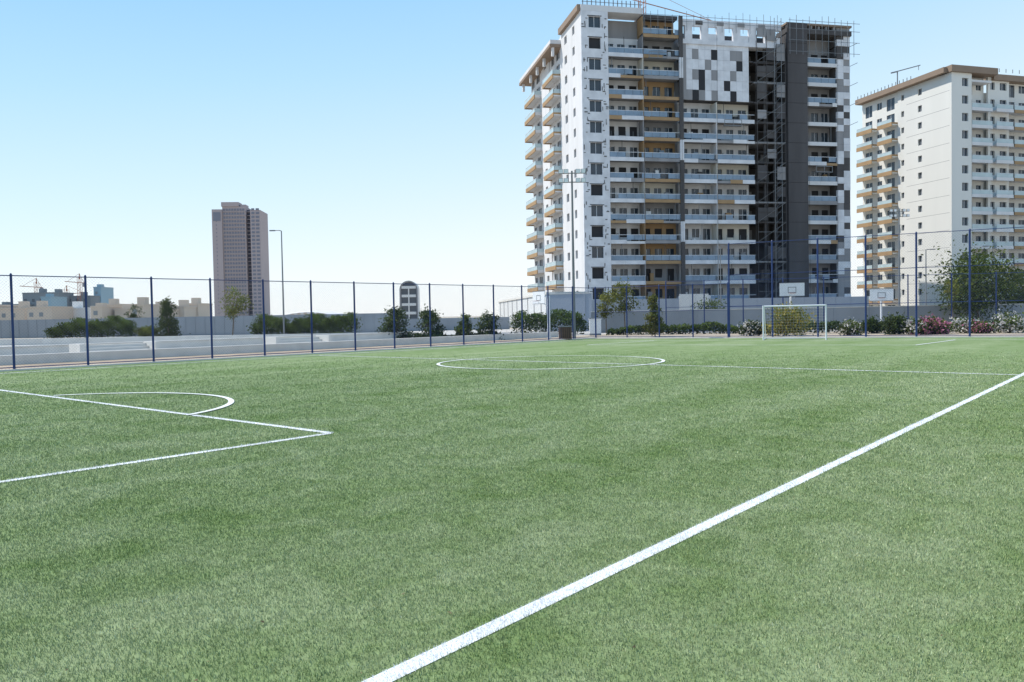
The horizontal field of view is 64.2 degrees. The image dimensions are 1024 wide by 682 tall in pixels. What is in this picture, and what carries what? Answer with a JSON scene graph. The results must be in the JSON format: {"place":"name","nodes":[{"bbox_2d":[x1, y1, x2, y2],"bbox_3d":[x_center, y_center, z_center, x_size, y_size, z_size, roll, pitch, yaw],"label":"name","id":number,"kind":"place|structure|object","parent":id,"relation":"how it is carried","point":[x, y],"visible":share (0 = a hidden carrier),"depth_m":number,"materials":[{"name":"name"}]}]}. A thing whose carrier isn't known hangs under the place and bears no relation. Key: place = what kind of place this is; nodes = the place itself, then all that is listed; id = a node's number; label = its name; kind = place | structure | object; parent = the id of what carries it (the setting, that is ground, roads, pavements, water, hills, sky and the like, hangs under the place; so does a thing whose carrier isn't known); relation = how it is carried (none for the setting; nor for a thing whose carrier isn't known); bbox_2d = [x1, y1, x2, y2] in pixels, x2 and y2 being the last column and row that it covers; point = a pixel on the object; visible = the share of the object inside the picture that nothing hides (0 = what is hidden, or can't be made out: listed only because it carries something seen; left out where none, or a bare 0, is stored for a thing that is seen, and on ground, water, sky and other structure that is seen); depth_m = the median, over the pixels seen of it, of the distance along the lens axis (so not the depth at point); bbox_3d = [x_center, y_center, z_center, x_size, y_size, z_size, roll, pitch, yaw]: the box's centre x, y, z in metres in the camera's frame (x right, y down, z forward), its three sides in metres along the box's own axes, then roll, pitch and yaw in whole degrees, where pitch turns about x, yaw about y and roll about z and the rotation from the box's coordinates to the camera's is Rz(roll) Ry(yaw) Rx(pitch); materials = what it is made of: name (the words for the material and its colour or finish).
{"place":"outdoors","nodes":[
{"label":"outdoors","id":0,"kind":"place"},
{"bbox_2d":[0,305,18,307],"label":"building","id":1,"kind":"structure","parent":0,"point":[7,306],"depth_m":305.67,"materials":[{"name":"beige concrete"}]},
{"bbox_2d":[0,301,29,319],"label":"building","id":2,"kind":"structure","parent":0,"point":[20,315],"depth_m":299.76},
{"bbox_2d":[26,301,72,319],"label":"building","id":3,"kind":"structure","parent":0,"point":[65,312],"depth_m":289.81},
{"bbox_2d":[40,294,66,305],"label":"glass office block","id":4,"kind":"structure","parent":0,"point":[56,300],"depth_m":402.36,"materials":[{"name":"blue glass"}]},
{"bbox_2d":[72,301,90,318],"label":"building","id":5,"kind":"structure","parent":0,"point":[77,309],"depth_m":304.76,"materials":[{"name":"white concrete"}]},
{"bbox_2d":[90,303,121,318],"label":"building","id":6,"kind":"structure","parent":0,"point":[98,309],"depth_m":275.56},
{"bbox_2d":[69,341,159,351],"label":"concrete steps","id":7,"kind":"structure","parent":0,"point":[80,347],"depth_m":42.55,"materials":[{"name":"grey concrete"}]},
{"bbox_2d":[107,299,128,305],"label":"building","id":8,"kind":"structure","parent":0,"point":[113,302],"depth_m":302.44,"materials":[{"name":"beige concrete"}]},
{"bbox_2d":[114,305,129,317],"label":"building","id":9,"kind":"structure","parent":0,"point":[122,311],"depth_m":280.69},
{"bbox_2d":[124,304,144,317],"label":"young tree","id":10,"kind":"object","parent":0,"point":[133,315],"visible":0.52,"depth_m":119.67,"materials":[{"name":"green plant"}]},
{"bbox_2d":[129,297,162,317],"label":"building","id":11,"kind":"structure","parent":0,"point":[144,301],"depth_m":263.89,"materials":[{"name":"beige concrete"}]},
{"bbox_2d":[212,202,269,315],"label":"distant residential tower","id":12,"kind":"structure","parent":0,"point":[240,241],"depth_m":565.52,"materials":[{"name":"grey concrete"}]},
{"bbox_2d":[0,338,555,369],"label":"soil verge","id":13,"kind":"structure","parent":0,"point":[306,351],"depth_m":39.82,"materials":[{"name":"brown soil"}]},
{"bbox_2d":[473,309,504,339],"bbox_3d":[-1.627,-0.968,57.010,2.263,2.562,2.535,-1,2,0],"label":"round shrub","id":14,"kind":"object","parent":13,"relation":"on","point":[487,319],"visible":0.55,"depth_m":56.76,"materials":[{"name":"green plant"}]},
{"bbox_2d":[547,296,551,338],"bbox_3d":[2.601,-1.647,56.978,0.320,3.000,0.320,-1,2,0],"label":"white post","id":15,"kind":"object","parent":13,"relation":"on","point":[549,320],"visible":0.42,"depth_m":56.92,"materials":[{"name":"metal"}]},
{"bbox_2d":[263,335,331,343],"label":"concrete steps","id":16,"kind":"structure","parent":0,"point":[323,338],"depth_m":50.75,"materials":[{"name":"grey concrete"}]},
{"bbox_2d":[285,311,341,314],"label":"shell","id":17,"kind":"object","parent":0,"point":[308,312],"visible":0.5,"depth_m":622.11},
{"bbox_2d":[1,329,634,345],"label":"pavement","id":18,"kind":"structure","parent":0,"point":[497,330],"depth_m":88.51,"materials":[{"name":"concrete"}]},
{"bbox_2d":[41,315,138,337],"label":"hedge","id":19,"kind":"object","parent":18,"relation":"on","point":[106,326],"visible":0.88,"depth_m":86.52,"materials":[{"name":"green plant"}]},
{"bbox_2d":[133,324,161,336],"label":"hedge","id":20,"kind":"object","parent":18,"relation":"on","point":[146,333],"visible":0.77,"depth_m":85.12,"materials":[{"name":"green plant"}]},
{"bbox_2d":[155,297,190,335],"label":"cypress tree","id":21,"kind":"object","parent":18,"relation":"on","point":[169,310],"visible":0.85,"depth_m":73.80,"materials":[{"name":"green plant"}]},
{"bbox_2d":[0,332,380,345],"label":"concrete wall","id":22,"kind":"structure","parent":18,"relation":"on","point":[45,341],"depth_m":65.81,"materials":[{"name":"grey concrete"}]},
{"bbox_2d":[0,313,388,337],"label":"grey hoarding wall","id":23,"kind":"structure","parent":18,"relation":"on","point":[240,325],"depth_m":95.23,"materials":[{"name":"grey metal"}]},
{"bbox_2d":[0,332,407,354],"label":"concrete wall","id":24,"kind":"structure","parent":18,"relation":"on","point":[41,349],"depth_m":47.93,"materials":[{"name":"grey concrete"}]},
{"bbox_2d":[214,286,253,334],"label":"young tree","id":25,"kind":"object","parent":18,"relation":"on","point":[232,307],"visible":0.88,"depth_m":71.89,"materials":[{"name":"green plant"}]},
{"bbox_2d":[269,230,284,333],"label":"street lamp","id":26,"kind":"object","parent":18,"relation":"on","point":[282,282],"visible":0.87,"depth_m":76.81,"materials":[{"name":"metal"}]},
{"bbox_2d":[0,332,558,364],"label":"concrete wall","id":27,"kind":"structure","parent":18,"relation":"on","point":[78,356],"depth_m":41.84,"materials":[{"name":"grey concrete"}]},
{"bbox_2d":[246,312,362,334],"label":"hedge","id":28,"kind":"object","parent":18,"relation":"on","point":[326,321],"visible":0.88,"depth_m":77.41,"materials":[{"name":"green plant"}]},
{"bbox_2d":[377,305,413,337],"bbox_3d":[-8.673,-1.101,60.066,2.861,3.634,2.885,-2,2,-21],"label":"round shrub","id":29,"kind":"object","parent":18,"relation":"on","point":[389,320],"visible":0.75,"depth_m":59.70,"materials":[{"name":"green plant"}]},
{"bbox_2d":[414,304,446,337],"bbox_3d":[-5.864,-1.281,59.148,2.339,2.965,2.616,-1,2,0],"label":"round shrub","id":30,"kind":"object","parent":18,"relation":"on","point":[435,318],"visible":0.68,"depth_m":58.83,"materials":[{"name":"green plant"}]},
{"bbox_2d":[397,331,496,337],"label":"hedge","id":31,"kind":"object","parent":18,"relation":"on","point":[416,335],"visible":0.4,"depth_m":58.90,"materials":[{"name":"green plant"}]},
{"bbox_2d":[395,317,509,330],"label":"dark hoarding wall","id":32,"kind":"structure","parent":18,"relation":"on","point":[502,322],"depth_m":99.00,"materials":[{"name":"grey metal"}]},
{"bbox_2d":[453,313,474,335],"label":"round shrub","id":33,"kind":"object","parent":18,"relation":"on","point":[458,330],"visible":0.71,"depth_m":57.73,"materials":[{"name":"green plant"}]},
{"bbox_2d":[532,291,547,331],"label":"basketball hoop","id":34,"kind":"object","parent":18,"relation":"on","point":[542,299],"visible":0.82,"depth_m":66.01,"materials":[{"name":"white paint"}]},
{"bbox_2d":[506,308,590,333],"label":"hedge","id":35,"kind":"object","parent":18,"relation":"on","point":[553,318],"visible":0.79,"depth_m":69.67,"materials":[{"name":"green plant"}]},
{"bbox_2d":[596,291,618,331],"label":"young tree","id":36,"kind":"object","parent":18,"relation":"on","point":[602,306],"visible":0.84,"depth_m":69.70,"materials":[{"name":"green plant"}]},
{"bbox_2d":[399,281,419,318],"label":"arched gateway tower","id":37,"kind":"structure","parent":0,"point":[404,285],"depth_m":400.20,"materials":[{"name":"grey concrete"}]},
{"bbox_2d":[412,331,578,337],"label":"road","id":38,"kind":"structure","parent":0,"point":[512,332],"depth_m":79.38,"materials":[{"name":"grey asphalt"}]},
{"bbox_2d":[546,293,591,330],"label":"blue grey boundary wall","id":39,"kind":"structure","parent":38,"relation":"on","point":[554,305],"depth_m":80.50,"materials":[{"name":"concrete"}]},
{"bbox_2d":[0,337,1023,681],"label":"football pitch","id":40,"kind":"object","parent":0,"point":[414,503],"visible":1,"depth_m":6.94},
{"bbox_2d":[0,340,1023,681],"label":"pitch marking","id":41,"kind":"object","parent":40,"relation":"on","point":[452,644],"visible":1,"depth_m":5.97,"materials":[{"name":"white paint"}]},
{"bbox_2d":[558,326,571,339],"bbox_3d":[3.520,-0.530,54.012,0.880,0.920,0.660,-1,2,0],"label":"litter bin","id":42,"kind":"object","parent":40,"relation":"on","point":[565,332],"visible":0.91,"depth_m":53.72,"materials":[{"name":"brown wood"}]},
{"bbox_2d":[762,304,826,339],"bbox_3d":[16.442,-1.091,47.437,3.481,1.997,1.769,0,2,22],"label":"football goal","id":43,"kind":"object","parent":40,"relation":"on","point":[763,312],"visible":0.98,"depth_m":47.24,"materials":[{"name":"white paint"}]},
{"bbox_2d":[0,316,1023,338],"bbox_3d":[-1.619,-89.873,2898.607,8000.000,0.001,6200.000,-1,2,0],"label":"ground","id":44,"kind":"structure","parent":0,"point":[420,317],"depth_m":96.05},
{"bbox_2d":[0,302,33,306],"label":"unfinished block","id":45,"kind":"structure","parent":44,"relation":"on","point":[7,303],"depth_m":412.45,"materials":[{"name":"grey concrete"}]},
{"bbox_2d":[22,278,43,291],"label":"tower crane","id":46,"kind":"object","parent":44,"relation":"on","point":[31,286],"visible":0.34,"depth_m":428.99,"materials":[{"name":"white"}]},
{"bbox_2d":[22,289,73,306],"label":"unfinished block","id":47,"kind":"structure","parent":44,"relation":"on","point":[42,293],"depth_m":419.38,"materials":[{"name":"grey concrete"}]},
{"bbox_2d":[65,274,83,298],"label":"tower crane","id":48,"kind":"object","parent":44,"relation":"on","point":[80,282],"visible":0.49,"depth_m":428.44,"materials":[{"name":"white"}]},
{"bbox_2d":[69,292,99,306],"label":"unfinished block","id":49,"kind":"structure","parent":44,"relation":"on","point":[94,300],"depth_m":429.46,"materials":[{"name":"grey concrete"}]},
{"bbox_2d":[93,284,113,303],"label":"glass office block","id":50,"kind":"structure","parent":44,"relation":"on","point":[100,290],"depth_m":443.02,"materials":[{"name":"blue glass"}]},
{"bbox_2d":[168,304,179,316],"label":"building","id":51,"kind":"structure","parent":44,"relation":"on","point":[177,311],"depth_m":281.01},
{"bbox_2d":[176,300,196,316],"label":"building","id":52,"kind":"structure","parent":44,"relation":"on","point":[184,304],"depth_m":286.04,"materials":[{"name":"beige concrete"}]},
{"bbox_2d":[189,298,212,316],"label":"building","id":53,"kind":"structure","parent":44,"relation":"on","point":[200,305],"depth_m":297.28,"materials":[{"name":"beige concrete"}]},
{"bbox_2d":[0,273,595,371],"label":"chain link fence","id":54,"kind":"object","parent":44,"relation":"on","point":[14,367],"visible":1,"depth_m":37.37,"materials":[{"name":"metal"}]},
{"bbox_2d":[498,292,586,330],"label":"pale flat roofed pavilion","id":55,"kind":"structure","parent":44,"relation":"on","point":[507,312],"depth_m":99.45,"materials":[{"name":"concrete"}]},
{"bbox_2d":[592,298,678,310],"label":"site hoarding","id":56,"kind":"object","parent":44,"relation":"on","point":[662,303],"visible":0.1,"depth_m":112.45,"materials":[{"name":"white metal"}]},
{"bbox_2d":[595,282,728,337],"bbox_3d":[9.771,-1.944,54.214,9.303,3.610,0.240,0,2,29],"label":"chain link fence","id":57,"kind":"object","parent":44,"relation":"on","point":[658,311],"visible":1,"depth_m":54.16,"materials":[{"name":"metal"}]},
{"bbox_2d":[519,0,859,299],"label":"apartment tower under construction","id":58,"kind":"structure","parent":44,"relation":"on","point":[689,152],"depth_m":131.12,"materials":[{"name":"grey concrete"}]},
{"bbox_2d":[679,294,708,309],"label":"site hoarding","id":59,"kind":"object","parent":44,"relation":"on","point":[687,303],"visible":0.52,"depth_m":113.33,"materials":[{"name":"white metal"}]},
{"bbox_2d":[690,297,726,309],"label":"young tree","id":60,"kind":"object","parent":44,"relation":"on","point":[712,302],"visible":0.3,"depth_m":73.79,"materials":[{"name":"green plant"}]},
{"bbox_2d":[720,245,727,307],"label":"street lamp","id":61,"kind":"object","parent":44,"relation":"on","point":[720,272],"visible":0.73,"depth_m":99.74,"materials":[{"name":"metal"}]},
{"bbox_2d":[709,296,868,308],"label":"site hoarding","id":62,"kind":"object","parent":44,"relation":"on","point":[754,302],"visible":0.3,"depth_m":116.06,"materials":[{"name":"white metal"}]},
{"bbox_2d":[779,282,804,308],"bbox_3d":[21.241,-2.539,62.020,1.360,3.792,1.358,-2,2,-31],"label":"basketball hoop","id":63,"kind":"object","parent":44,"relation":"on","point":[785,289],"visible":0.94,"depth_m":61.93,"materials":[{"name":"white paint"}]},
{"bbox_2d":[591,304,1023,332],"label":"court wall","id":64,"kind":"structure","parent":44,"relation":"on","point":[720,318],"depth_m":71.03,"materials":[{"name":"concrete"}]},
{"bbox_2d":[665,272,1023,332],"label":"court fence","id":65,"kind":"object","parent":44,"relation":"on","point":[823,277],"visible":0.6,"depth_m":62.92,"materials":[{"name":"metal"}]},
{"bbox_2d":[728,227,1023,337],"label":"tall chain link fence","id":66,"kind":"object","parent":44,"relation":"on","point":[916,335],"visible":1,"depth_m":47.81,"materials":[{"name":"blue metal"}]},
{"bbox_2d":[870,288,893,320],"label":"basketball hoop","id":67,"kind":"object","parent":44,"relation":"on","point":[879,297],"visible":0.96,"depth_m":67.95,"materials":[{"name":"white paint"}]},
{"bbox_2d":[889,209,909,305],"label":"floodlight pole","id":68,"kind":"object","parent":44,"relation":"on","point":[899,216],"visible":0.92,"depth_m":94.60,"materials":[{"name":"metal"}]},
{"bbox_2d":[925,249,935,304],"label":"street lamp","id":69,"kind":"object","parent":44,"relation":"on","point":[926,276],"visible":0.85,"depth_m":89.81,"materials":[{"name":"metal"}]},
{"bbox_2d":[942,278,961,320],"bbox_3d":[34.586,-2.929,64.118,1.434,3.962,1.918,0,2,25],"label":"young tree","id":70,"kind":"object","parent":44,"relation":"on","point":[953,290],"visible":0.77,"depth_m":63.83,"materials":[{"name":"green plant"}]},
{"bbox_2d":[913,232,1023,320],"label":"broadleaf tree","id":71,"kind":"object","parent":44,"relation":"on","point":[977,284],"visible":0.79,"depth_m":66.95,"materials":[{"name":"green plant"}]},
{"bbox_2d":[991,266,1023,303],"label":"broadleaf tree","id":72,"kind":"object","parent":44,"relation":"on","point":[1015,295],"visible":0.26,"depth_m":71.55,"materials":[{"name":"green plant"}]},
{"bbox_2d":[0,0,1023,316],"label":"sky","id":73,"kind":"structure","parent":0,"point":[383,141],"materials":[{"name":"blue"}]},
{"bbox_2d":[551,330,1023,337],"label":"soil bed","id":74,"kind":"object","parent":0,"point":[809,334],"depth_m":55.74,"materials":[{"name":"brown soil"}]},
{"bbox_2d":[588,319,600,334],"bbox_3d":[6.518,-1.095,64.001,1.000,1.310,0.480,-1,2,0],"label":"utility cabinet","id":75,"kind":"object","parent":74,"relation":"on","point":[591,327],"visible":0.66,"depth_m":63.80,"materials":[{"name":"white metal"}]},
{"bbox_2d":[604,278,647,333],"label":"young tree","id":76,"kind":"object","parent":74,"relation":"on","point":[616,296],"visible":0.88,"depth_m":65.72,"materials":[{"name":"green plant"}]},
{"bbox_2d":[642,291,663,335],"bbox_3d":[9.893,-1.899,56.954,1.646,3.251,1.736,-1,2,0],"label":"slender tree","id":77,"kind":"object","parent":74,"relation":"on","point":[652,299],"visible":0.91,"depth_m":56.79,"materials":[{"name":"green plant"}]},
{"bbox_2d":[606,321,738,334],"bbox_3d":[12.332,-1.003,62.967,10.029,1.134,2.123,-1,2,12],"label":"hedge","id":78,"kind":"object","parent":74,"relation":"on","point":[706,327],"visible":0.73,"depth_m":62.65,"materials":[{"name":"green plant"}]},
{"bbox_2d":[737,319,767,335],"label":"flowering shrub","id":79,"kind":"object","parent":74,"relation":"on","point":[753,331],"visible":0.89,"depth_m":54.67,"materials":[{"name":"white plant"}]},
{"bbox_2d":[758,296,816,335],"bbox_3d":[18.284,-1.387,54.089,4.363,3.188,3.731,-1,2,0],"label":"flowering shrub","id":80,"kind":"object","parent":74,"relation":"on","point":[783,325],"visible":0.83,"depth_m":53.54,"materials":[{"name":"green plant"}]},
{"bbox_2d":[835,317,864,334],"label":"flowering shrub","id":81,"kind":"object","parent":74,"relation":"on","point":[847,327],"visible":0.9,"depth_m":52.69,"materials":[{"name":"green plant"}]},
{"bbox_2d":[859,315,885,333],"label":"round shrub","id":82,"kind":"object","parent":74,"relation":"on","point":[873,322],"visible":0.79,"depth_m":55.78,"materials":[{"name":"green plant"}]},
{"bbox_2d":[737,320,1021,333],"bbox_3d":[25.714,-1.052,58.050,18.765,1.070,2.153,-1,2,12],"label":"hedge","id":83,"kind":"object","parent":74,"relation":"on","point":[829,325],"visible":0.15,"depth_m":58.54,"materials":[{"name":"green plant"}]},
{"bbox_2d":[879,311,910,334],"bbox_3d":[24.887,-0.969,52.902,1.995,1.925,2.279,0,2,28],"label":"round shrub","id":84,"kind":"object","parent":74,"relation":"on","point":[899,319],"visible":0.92,"depth_m":52.67,"materials":[{"name":"green plant"}]},
{"bbox_2d":[900,316,930,334],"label":"flowering shrub","id":85,"kind":"object","parent":74,"relation":"on","point":[909,327],"visible":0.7,"depth_m":51.76,"materials":[{"name":"white plant"}]},
{"bbox_2d":[905,312,948,334],"bbox_3d":[26.483,-0.946,52.011,2.849,1.823,2.777,-1,2,0],"label":"flowering shrub","id":86,"kind":"object","parent":74,"relation":"on","point":[934,325],"visible":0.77,"depth_m":51.51,"materials":[{"name":"pink plant"}]},
{"bbox_2d":[932,321,952,333],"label":"flowering shrub","id":87,"kind":"object","parent":74,"relation":"on","point":[947,323],"visible":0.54,"depth_m":51.58,"materials":[{"name":"pink plant"}]},
{"bbox_2d":[949,313,982,332],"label":"flowering shrub","id":88,"kind":"object","parent":74,"relation":"on","point":[957,327],"visible":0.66,"depth_m":52.95,"materials":[{"name":"white plant"}]},
{"bbox_2d":[961,318,994,333],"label":"flowering shrub","id":89,"kind":"object","parent":74,"relation":"on","point":[978,325],"visible":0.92,"depth_m":51.70,"materials":[{"name":"pink plant"}]},
{"bbox_2d":[988,306,1023,332],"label":"flowering shrub","id":90,"kind":"object","parent":74,"relation":"on","point":[1006,322],"visible":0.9,"depth_m":51.71,"materials":[{"name":"white plant"}]},
{"bbox_2d":[855,64,1023,305],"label":"apartment tower","id":91,"kind":"structure","parent":0,"point":[942,149],"depth_m":155.26,"materials":[{"name":"white concrete"}]},
{"label":"path beside the fence","id":92,"kind":"structure","parent":0,"visible":0},
{"bbox_2d":[558,169,585,338],"bbox_3d":[4.106,-5.797,54.829,1.800,11.374,0.435,-1,2,0],"label":"floodlight pole","id":93,"kind":"object","parent":92,"relation":"on","point":[583,171],"visible":0.98,"depth_m":54.71,"materials":[{"name":"metal"}]}
]}

